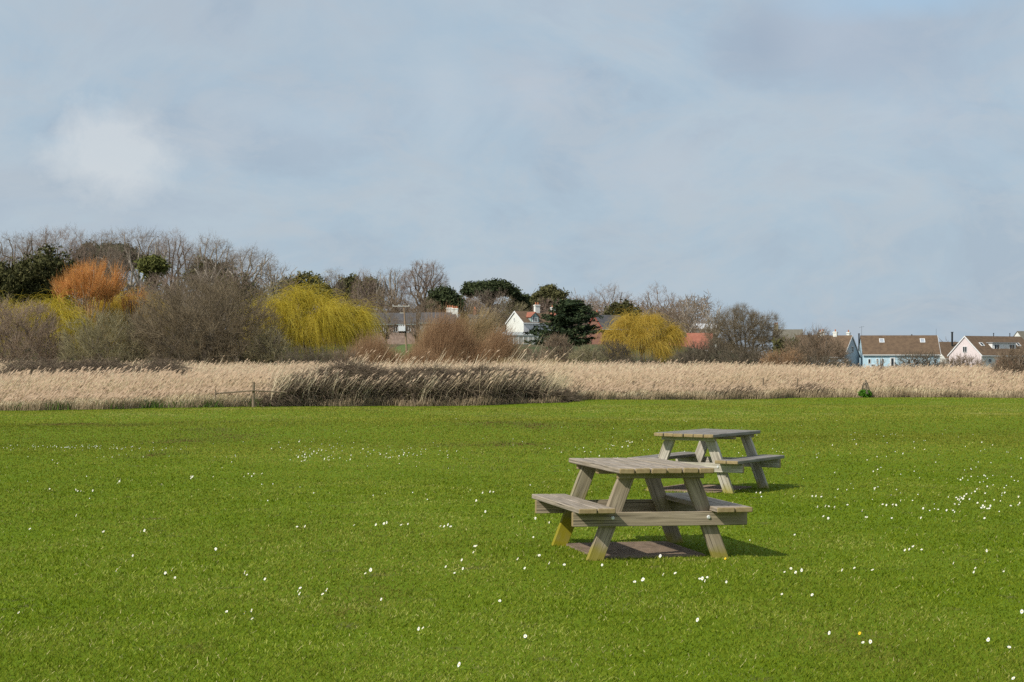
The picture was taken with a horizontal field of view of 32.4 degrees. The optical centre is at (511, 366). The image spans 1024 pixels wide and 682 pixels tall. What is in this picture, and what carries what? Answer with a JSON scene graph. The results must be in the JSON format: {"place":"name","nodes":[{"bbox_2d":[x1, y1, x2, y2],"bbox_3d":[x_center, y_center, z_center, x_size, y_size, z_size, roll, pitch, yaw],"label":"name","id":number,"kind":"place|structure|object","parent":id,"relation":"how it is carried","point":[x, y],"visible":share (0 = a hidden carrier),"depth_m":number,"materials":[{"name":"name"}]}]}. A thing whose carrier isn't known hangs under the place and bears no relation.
{"place":"outdoors","nodes":[
{"label":"outdoors","id":0,"kind":"place"},
{"bbox_2d":[0,333,991,405],"bbox_3d":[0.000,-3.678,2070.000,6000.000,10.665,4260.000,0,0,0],"label":"ground","id":1,"kind":"structure","parent":0,"point":[533,347],"depth_m":266.82,"materials":[{"name":"soil"}]},
{"bbox_2d":[0,257,53,353],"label":"ivy clad tree","id":2,"kind":"object","parent":1,"relation":"on","point":[15,280],"visible":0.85,"depth_m":234.43,"materials":[{"name":"green plant"}]},
{"bbox_2d":[0,230,57,348],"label":"tree","id":3,"kind":"object","parent":1,"relation":"on","point":[27,251],"visible":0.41,"depth_m":261.14,"materials":[{"name":"plant"}]},
{"bbox_2d":[0,290,57,361],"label":"yellow willow","id":4,"kind":"object","parent":1,"relation":"on","point":[19,311],"visible":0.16,"depth_m":171.16,"materials":[{"name":"plant"}]},
{"bbox_2d":[0,292,77,365],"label":"shrub","id":5,"kind":"object","parent":1,"relation":"on","point":[13,343],"visible":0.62,"depth_m":139.21,"materials":[{"name":"brown plant"}]},
{"bbox_2d":[10,243,79,355],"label":"ivy clad tree","id":6,"kind":"object","parent":1,"relation":"on","point":[56,263],"visible":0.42,"depth_m":238.93,"materials":[{"name":"green plant"}]},
{"bbox_2d":[9,223,96,345],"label":"tree","id":7,"kind":"object","parent":1,"relation":"on","point":[69,245],"visible":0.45,"depth_m":269.61,"materials":[{"name":"brown plant"}]},
{"bbox_2d":[16,285,97,362],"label":"yellow willow","id":8,"kind":"object","parent":1,"relation":"on","point":[66,314],"visible":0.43,"depth_m":171.03,"materials":[{"name":"yellow plant"}]},
{"bbox_2d":[49,256,127,361],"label":"orange willow","id":9,"kind":"object","parent":1,"relation":"on","point":[83,282],"visible":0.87,"depth_m":174.07,"materials":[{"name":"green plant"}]},
{"bbox_2d":[62,229,133,304],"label":"tree","id":10,"kind":"object","parent":1,"relation":"on","point":[93,250],"visible":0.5,"depth_m":275.38,"materials":[{"name":"plant"}]},
{"bbox_2d":[0,353,196,380],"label":"bramble bank","id":11,"kind":"structure","parent":1,"relation":"on","point":[20,366],"depth_m":81.90,"materials":[{"name":"brown plant"}]},
{"bbox_2d":[54,304,147,365],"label":"shrub","id":12,"kind":"object","parent":1,"relation":"on","point":[91,349],"visible":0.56,"depth_m":137.13,"materials":[{"name":"plant"}]},
{"bbox_2d":[68,262,138,354],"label":"tree","id":13,"kind":"object","parent":1,"relation":"on","point":[123,278],"visible":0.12,"depth_m":237.39,"materials":[{"name":"brown plant"}]},
{"bbox_2d":[77,239,149,346],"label":"bare tree","id":14,"kind":"object","parent":1,"relation":"on","point":[121,250],"visible":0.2,"depth_m":283.01,"materials":[{"name":"brown plant"}]},
{"bbox_2d":[72,281,172,359],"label":"yellow willow","id":15,"kind":"object","parent":1,"relation":"on","point":[114,305],"visible":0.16,"depth_m":180.76,"materials":[{"name":"plant"}]},
{"bbox_2d":[118,287,151,360],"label":"orange willow","id":16,"kind":"object","parent":1,"relation":"on","point":[129,302],"visible":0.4,"depth_m":177.70,"materials":[{"name":"orange plant"}]},
{"bbox_2d":[5,399,267,409],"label":"green weeds","id":17,"kind":"object","parent":1,"relation":"on","point":[161,405],"visible":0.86,"depth_m":65.88,"materials":[{"name":"green plant"}]},
{"bbox_2d":[89,225,185,294],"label":"tree","id":18,"kind":"object","parent":1,"relation":"on","point":[132,268],"visible":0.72,"depth_m":257.17,"materials":[{"name":"brown plant"}]},
{"bbox_2d":[128,251,173,352],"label":"tree","id":19,"kind":"object","parent":1,"relation":"on","point":[157,264],"visible":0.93,"depth_m":239.11,"materials":[{"name":"green plant"}]},
{"bbox_2d":[125,269,184,356],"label":"tree","id":20,"kind":"object","parent":1,"relation":"on","point":[158,280],"visible":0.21,"depth_m":231.48,"materials":[{"name":"brown plant"}]},
{"bbox_2d":[144,226,196,346],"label":"tree","id":21,"kind":"object","parent":1,"relation":"on","point":[178,249],"visible":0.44,"depth_m":271.53,"materials":[{"name":"brown plant"}]},
{"bbox_2d":[167,267,238,360],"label":"tree","id":22,"kind":"object","parent":1,"relation":"on","point":[197,278],"visible":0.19,"depth_m":227.48,"materials":[{"name":"plant"}]},
{"bbox_2d":[115,272,295,366],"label":"shrub","id":23,"kind":"object","parent":1,"relation":"on","point":[228,345],"visible":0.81,"depth_m":138.87,"materials":[{"name":"brown plant"}]},
{"bbox_2d":[175,229,240,338],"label":"tree","id":24,"kind":"object","parent":1,"relation":"on","point":[206,261],"visible":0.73,"depth_m":261.30,"materials":[{"name":"brown plant"}]},
{"bbox_2d":[178,254,239,345],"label":"tree","id":25,"kind":"object","parent":1,"relation":"on","point":[201,269],"visible":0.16,"depth_m":264.74,"materials":[{"name":"plant"}]},
{"bbox_2d":[209,267,267,361],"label":"tree","id":26,"kind":"object","parent":1,"relation":"on","point":[244,286],"visible":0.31,"depth_m":225.52,"materials":[{"name":"brown plant"}]},
{"bbox_2d":[219,240,278,348],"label":"tree","id":27,"kind":"object","parent":1,"relation":"on","point":[241,265],"visible":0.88,"depth_m":255.75,"materials":[{"name":"brown plant"}]},
{"bbox_2d":[215,382,286,406],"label":"rail fence","id":28,"kind":"object","parent":1,"relation":"on","point":[253,390],"visible":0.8,"depth_m":66.94,"materials":[{"name":"brown wood"}]},
{"bbox_2d":[237,321,295,367],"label":"shrub","id":29,"kind":"object","parent":1,"relation":"on","point":[265,342],"visible":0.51,"depth_m":138.46,"materials":[{"name":"brown plant"}]},
{"bbox_2d":[258,253,295,345],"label":"tree","id":30,"kind":"object","parent":1,"relation":"on","point":[277,282],"visible":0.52,"depth_m":261.63,"materials":[{"name":"brown plant"}]},
{"bbox_2d":[269,271,334,318],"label":"evergreen oak","id":31,"kind":"object","parent":1,"relation":"on","point":[310,277],"visible":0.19,"depth_m":298.84,"materials":[{"name":"green plant"}]},
{"bbox_2d":[274,341,335,366],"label":"shrub","id":32,"kind":"object","parent":1,"relation":"on","point":[311,355],"visible":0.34,"depth_m":136.55,"materials":[{"name":"brown plant"}]},
{"bbox_2d":[235,271,391,363],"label":"yellow willow","id":33,"kind":"object","parent":1,"relation":"on","point":[326,321],"visible":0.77,"depth_m":165.77,"materials":[{"name":"yellow plant"}]},
{"bbox_2d":[320,268,347,304],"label":"tree","id":34,"kind":"object","parent":1,"relation":"on","point":[337,283],"visible":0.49,"depth_m":365.61,"materials":[{"name":"plant"}]},
{"bbox_2d":[319,345,358,363],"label":"shrub","id":35,"kind":"object","parent":1,"relation":"on","point":[341,355],"visible":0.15,"depth_m":137.63,"materials":[{"name":"brown plant"}]},
{"bbox_2d":[334,273,362,306],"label":"evergreen oak","id":36,"kind":"object","parent":1,"relation":"on","point":[348,280],"visible":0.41,"depth_m":373.34,"materials":[{"name":"green plant"}]},
{"bbox_2d":[334,292,380,343],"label":"tree","id":37,"kind":"object","parent":1,"relation":"on","point":[357,301],"visible":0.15,"depth_m":351.54,"materials":[{"name":"brown plant"}]},
{"bbox_2d":[347,269,376,333],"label":"tree","id":38,"kind":"object","parent":1,"relation":"on","point":[362,287],"visible":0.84,"depth_m":365.47,"materials":[{"name":"brown plant"}]},
{"bbox_2d":[342,331,407,365],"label":"osier thicket","id":39,"kind":"object","parent":1,"relation":"on","point":[376,346],"visible":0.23,"depth_m":140.98,"materials":[{"name":"brown plant"}]},
{"bbox_2d":[371,269,388,312],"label":"tree","id":40,"kind":"object","parent":1,"relation":"on","point":[378,283],"visible":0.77,"depth_m":365.46,"materials":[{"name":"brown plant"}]},
{"bbox_2d":[359,287,413,319],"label":"tree","id":41,"kind":"object","parent":1,"relation":"on","point":[384,303],"visible":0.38,"depth_m":350.83,"materials":[{"name":"plant"}]},
{"bbox_2d":[371,308,403,343],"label":"tree","id":42,"kind":"object","parent":1,"relation":"on","point":[387,326],"visible":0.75,"depth_m":317.69,"materials":[{"name":"brown plant"}]},
{"bbox_2d":[371,313,415,343],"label":"cottage","id":43,"kind":"structure","parent":1,"relation":"on","point":[396,339],"depth_m":332.11,"materials":[{"name":"brick"}]},
{"bbox_2d":[381,265,406,308],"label":"tree","id":44,"kind":"object","parent":1,"relation":"on","point":[397,287],"visible":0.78,"depth_m":365.49,"materials":[{"name":"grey plant"}]},
{"bbox_2d":[393,305,409,352],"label":"utility pole","id":45,"kind":"object","parent":1,"relation":"on","point":[401,329],"visible":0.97,"depth_m":254.86,"materials":[{"name":"paint"}]},
{"bbox_2d":[239,357,586,406],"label":"bramble hedge","id":46,"kind":"object","parent":1,"relation":"on","point":[415,389],"visible":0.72,"depth_m":71.58,"materials":[{"name":"brown plant"}]},
{"bbox_2d":[398,310,431,342],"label":"tree","id":47,"kind":"object","parent":1,"relation":"on","point":[415,329],"visible":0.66,"depth_m":315.69,"materials":[{"name":"brown plant"}]},
{"bbox_2d":[389,290,443,342],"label":"tree","id":48,"kind":"object","parent":1,"relation":"on","point":[420,303],"visible":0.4,"depth_m":351.00,"materials":[{"name":"brown plant"}]},
{"bbox_2d":[397,259,449,311],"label":"tree","id":49,"kind":"object","parent":1,"relation":"on","point":[427,284],"visible":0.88,"depth_m":365.04,"materials":[{"name":"brown plant"}]},
{"bbox_2d":[267,357,581,405],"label":"reeds","id":50,"kind":"object","parent":1,"relation":"on","point":[560,381],"visible":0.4,"depth_m":71.86,"materials":[{"name":"plant"}]},
{"bbox_2d":[396,340,458,365],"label":"osier thicket","id":51,"kind":"object","parent":1,"relation":"on","point":[418,352],"visible":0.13,"depth_m":139.44,"materials":[{"name":"brown plant"}]},
{"bbox_2d":[419,305,458,331],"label":"cottage","id":52,"kind":"structure","parent":1,"relation":"on","point":[440,315],"depth_m":329.04,"materials":[{"name":"grey stone"}]},
{"bbox_2d":[424,283,466,312],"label":"pine tree","id":53,"kind":"object","parent":1,"relation":"on","point":[446,295],"visible":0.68,"depth_m":359.87,"materials":[{"name":"green plant"}]},
{"bbox_2d":[349,337,580,372],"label":"tall reeds","id":54,"kind":"object","parent":1,"relation":"on","point":[412,362],"visible":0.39,"depth_m":77.90,"materials":[{"name":"plant"}]},
{"bbox_2d":[409,303,528,363],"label":"osier thicket","id":55,"kind":"object","parent":1,"relation":"on","point":[448,338],"visible":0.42,"depth_m":144.30,"materials":[{"name":"brown plant"}]},
{"bbox_2d":[13,267,954,361],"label":"woodland","id":56,"kind":"object","parent":1,"relation":"on","point":[699,306],"visible":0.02,"depth_m":416.71,"materials":[{"name":"brown plant"}]},
{"bbox_2d":[461,288,514,326],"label":"tree","id":57,"kind":"object","parent":1,"relation":"on","point":[480,298],"visible":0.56,"depth_m":370.96,"materials":[{"name":"brown plant"}]},
{"bbox_2d":[458,298,518,355],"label":"osier thicket","id":58,"kind":"object","parent":1,"relation":"on","point":[483,324],"visible":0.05,"depth_m":151.00,"materials":[{"name":"plant"}]},
{"bbox_2d":[460,277,522,322],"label":"pine tree","id":59,"kind":"object","parent":1,"relation":"on","point":[469,288],"visible":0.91,"depth_m":382.44,"materials":[{"name":"green plant"}]},
{"bbox_2d":[0,356,1001,380],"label":"reed bed","id":60,"kind":"object","parent":1,"relation":"on","point":[619,366],"visible":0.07,"depth_m":115.66,"materials":[{"name":"plant"}]},
{"bbox_2d":[489,295,531,330],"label":"tree","id":61,"kind":"object","parent":1,"relation":"on","point":[514,307],"visible":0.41,"depth_m":371.34,"materials":[{"name":"brown plant"}]},
{"bbox_2d":[0,360,1023,410],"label":"reed bed","id":62,"kind":"object","parent":1,"relation":"on","point":[88,386],"visible":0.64,"depth_m":83.00,"materials":[{"name":"plant"}]},
{"bbox_2d":[507,292,544,311],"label":"pine tree","id":63,"kind":"object","parent":1,"relation":"on","point":[521,298],"visible":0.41,"depth_m":388.00,"materials":[{"name":"green plant"}]},
{"bbox_2d":[507,332,545,343],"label":"veranda","id":64,"kind":"object","parent":1,"relation":"on","point":[528,337],"visible":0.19,"depth_m":320.72,"materials":[{"name":"white glass"}]},
{"bbox_2d":[506,302,556,331],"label":"villa","id":65,"kind":"object","parent":1,"relation":"on","point":[523,321],"visible":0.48,"depth_m":327.07,"materials":[{"name":"white paint"}]},
{"bbox_2d":[513,347,555,364],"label":"shrub","id":66,"kind":"object","parent":1,"relation":"on","point":[530,350],"visible":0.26,"depth_m":204.31,"materials":[{"name":"brown plant"}]},
{"bbox_2d":[528,283,571,309],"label":"evergreen oak","id":67,"kind":"object","parent":1,"relation":"on","point":[552,291],"visible":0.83,"depth_m":382.76,"materials":[{"name":"green plant"}]},
{"bbox_2d":[536,331,575,364],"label":"shrub","id":68,"kind":"object","parent":1,"relation":"on","point":[558,350],"visible":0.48,"depth_m":169.55,"materials":[{"name":"brown plant"}]},
{"bbox_2d":[523,298,606,351],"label":"cypress tree","id":69,"kind":"object","parent":1,"relation":"on","point":[569,312],"visible":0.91,"depth_m":253.57,"materials":[{"name":"green plant"}]},
{"bbox_2d":[564,341,609,365],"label":"shrub","id":70,"kind":"object","parent":1,"relation":"on","point":[590,355],"visible":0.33,"depth_m":159.73,"materials":[{"name":"plant"}]},
{"bbox_2d":[587,310,627,343],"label":"house","id":71,"kind":"structure","parent":1,"relation":"on","point":[603,322],"depth_m":310.22,"materials":[{"name":"red brick"}]},
{"bbox_2d":[585,284,638,322],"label":"tree","id":72,"kind":"object","parent":1,"relation":"on","point":[604,300],"visible":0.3,"depth_m":344.56,"materials":[{"name":"brown plant"}]},
{"bbox_2d":[594,339,637,363],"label":"shrub","id":73,"kind":"object","parent":1,"relation":"on","point":[612,354],"visible":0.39,"depth_m":184.41,"materials":[{"name":"brown plant"}]},
{"bbox_2d":[602,299,642,326],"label":"ivy clad tree","id":74,"kind":"object","parent":1,"relation":"on","point":[624,305],"visible":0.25,"depth_m":333.81,"materials":[{"name":"green plant"}]},
{"bbox_2d":[604,353,667,366],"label":"shrub","id":75,"kind":"object","parent":1,"relation":"on","point":[648,361],"visible":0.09,"depth_m":149.86,"materials":[{"name":"brown plant"}]},
{"bbox_2d":[593,305,690,363],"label":"golden willow","id":76,"kind":"object","parent":1,"relation":"on","point":[638,334],"visible":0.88,"depth_m":223.32,"materials":[{"name":"yellow plant"}]},
{"bbox_2d":[634,280,686,339],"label":"tree","id":77,"kind":"object","parent":1,"relation":"on","point":[648,307],"visible":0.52,"depth_m":339.42,"materials":[{"name":"plant"}]},
{"bbox_2d":[657,307,697,333],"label":"tree","id":78,"kind":"object","parent":1,"relation":"on","point":[679,320],"visible":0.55,"depth_m":317.46,"materials":[{"name":"brown plant"}]},
{"bbox_2d":[666,345,708,365],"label":"shrub","id":79,"kind":"object","parent":1,"relation":"on","point":[692,354],"visible":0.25,"depth_m":149.64,"materials":[{"name":"brown plant"}]},
{"bbox_2d":[671,294,703,335],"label":"tree","id":80,"kind":"object","parent":1,"relation":"on","point":[682,309],"visible":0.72,"depth_m":334.66,"materials":[{"name":"brown plant"}]},
{"bbox_2d":[670,337,708,350],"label":"barn","id":81,"kind":"structure","parent":1,"relation":"on","point":[697,339],"depth_m":298.89,"materials":[{"name":"red brick"}]},
{"bbox_2d":[679,337,730,364],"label":"shrub","id":82,"kind":"object","parent":1,"relation":"on","point":[711,348],"visible":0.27,"depth_m":159.49,"materials":[{"name":"brown plant"}]},
{"bbox_2d":[695,300,728,345],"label":"tree","id":83,"kind":"object","parent":1,"relation":"on","point":[704,314],"visible":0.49,"depth_m":329.90,"materials":[{"name":"brown plant"}]},
{"bbox_2d":[701,381,765,399],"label":"bramble clump","id":84,"kind":"object","parent":1,"relation":"on","point":[738,387],"visible":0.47,"depth_m":86.02,"materials":[{"name":"brown plant"}]},
{"bbox_2d":[701,300,786,360],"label":"tree","id":85,"kind":"object","parent":1,"relation":"on","point":[762,337],"visible":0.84,"depth_m":233.61,"materials":[{"name":"brown plant"}]},
{"bbox_2d":[714,342,777,365],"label":"shrub","id":86,"kind":"object","parent":1,"relation":"on","point":[751,355],"visible":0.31,"depth_m":154.32,"materials":[{"name":"brown plant"}]},
{"bbox_2d":[758,344,810,366],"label":"shrub","id":87,"kind":"object","parent":1,"relation":"on","point":[791,357],"visible":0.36,"depth_m":149.57,"materials":[{"name":"brown plant"}]},
{"bbox_2d":[769,334,808,363],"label":"evergreen bush","id":88,"kind":"object","parent":1,"relation":"on","point":[779,343],"visible":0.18,"depth_m":209.48,"materials":[{"name":"green plant"}]},
{"bbox_2d":[775,322,802,352],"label":"house","id":89,"kind":"structure","parent":1,"relation":"on","point":[791,332],"depth_m":398.95,"materials":[{"name":"grey stone"}]},
{"bbox_2d":[776,324,853,367],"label":"shrub","id":90,"kind":"object","parent":1,"relation":"on","point":[823,349],"visible":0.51,"depth_m":164.09,"materials":[{"name":"brown plant"}]},
{"bbox_2d":[774,349,857,368],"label":"shrub","id":91,"kind":"object","parent":1,"relation":"on","point":[822,361],"visible":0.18,"depth_m":149.20,"materials":[{"name":"brown plant"}]},
{"bbox_2d":[801,329,860,366],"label":"bungalow","id":92,"kind":"object","parent":1,"relation":"on","point":[849,342],"visible":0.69,"depth_m":340.85,"materials":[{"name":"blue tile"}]},
{"bbox_2d":[858,333,940,367],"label":"bungalow","id":93,"kind":"object","parent":1,"relation":"on","point":[885,347],"visible":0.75,"depth_m":341.36,"materials":[{"name":"brown tile"}]},
{"bbox_2d":[890,349,948,368],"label":"shrub","id":94,"kind":"object","parent":1,"relation":"on","point":[916,360],"visible":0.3,"depth_m":159.43,"materials":[{"name":"plant"}]},
{"bbox_2d":[939,332,957,365],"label":"bungalow","id":95,"kind":"object","parent":1,"relation":"on","point":[946,348],"visible":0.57,"depth_m":382.23,"materials":[{"name":"white tile"}]},
{"bbox_2d":[937,352,989,368],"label":"shrub","id":96,"kind":"object","parent":1,"relation":"on","point":[959,360],"visible":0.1,"depth_m":157.83,"materials":[{"name":"brown plant"}]},
{"bbox_2d":[947,333,1023,366],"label":"bungalow","id":97,"kind":"object","parent":1,"relation":"on","point":[984,348],"visible":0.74,"depth_m":346.31,"materials":[{"name":"white tile"}]},
{"bbox_2d":[985,343,1023,378],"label":"shrub","id":98,"kind":"object","parent":1,"relation":"on","point":[1014,365],"visible":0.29,"depth_m":91.71,"materials":[{"name":"brown plant"}]},
{"bbox_2d":[31,402,967,471],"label":"tussock grass","id":99,"kind":"structure","parent":0,"point":[226,429],"depth_m":45.69,"materials":[{"name":"green plant"}]},
{"bbox_2d":[0,397,1023,681],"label":"lawn","id":100,"kind":"structure","parent":0,"point":[172,672],"depth_m":14.74,"materials":[{"name":"green plant"}]},
{"bbox_2d":[566,541,704,558],"bbox_3d":[1.030,1.566,14.980,0.927,0.028,1.127,0,0,-11],"label":"grid mat","id":101,"kind":"object","parent":100,"relation":"on","point":[639,549],"visible":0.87,"depth_m":14.90,"materials":[{"name":"rubber"}]},
{"bbox_2d":[532,457,752,560],"bbox_3d":[1.065,1.224,14.929,1.475,0.814,1.697,0,0,-12],"label":"picnic table","id":102,"kind":"object","parent":100,"relation":"on","point":[694,505],"visible":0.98,"depth_m":14.39,"materials":[{"name":"grey wood"}]},
{"bbox_2d":[645,484,751,492],"bbox_3d":[2.420,1.591,22.800,0.987,0.028,1.227,0,0,29],"label":"grid mat","id":103,"kind":"object","parent":100,"relation":"on","point":[707,488],"visible":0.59,"depth_m":22.78,"materials":[{"name":"rubber"}]},
{"bbox_2d":[637,429,783,493],"bbox_3d":[2.536,1.249,22.718,1.475,0.814,1.700,1,0,29],"label":"picnic table","id":104,"kind":"object","parent":100,"relation":"on","point":[723,467],"visible":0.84,"depth_m":22.36,"materials":[{"name":"grey wood"}]},
{"bbox_2d":[0,387,1023,410],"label":"dead grass","id":105,"kind":"structure","parent":0,"point":[913,393],"depth_m":72.44,"materials":[{"name":"beige plant"}]},
{"bbox_2d":[0,0,1023,359],"label":"sky","id":106,"kind":"structure","parent":0,"point":[855,166],"materials":[{"name":"blue"}]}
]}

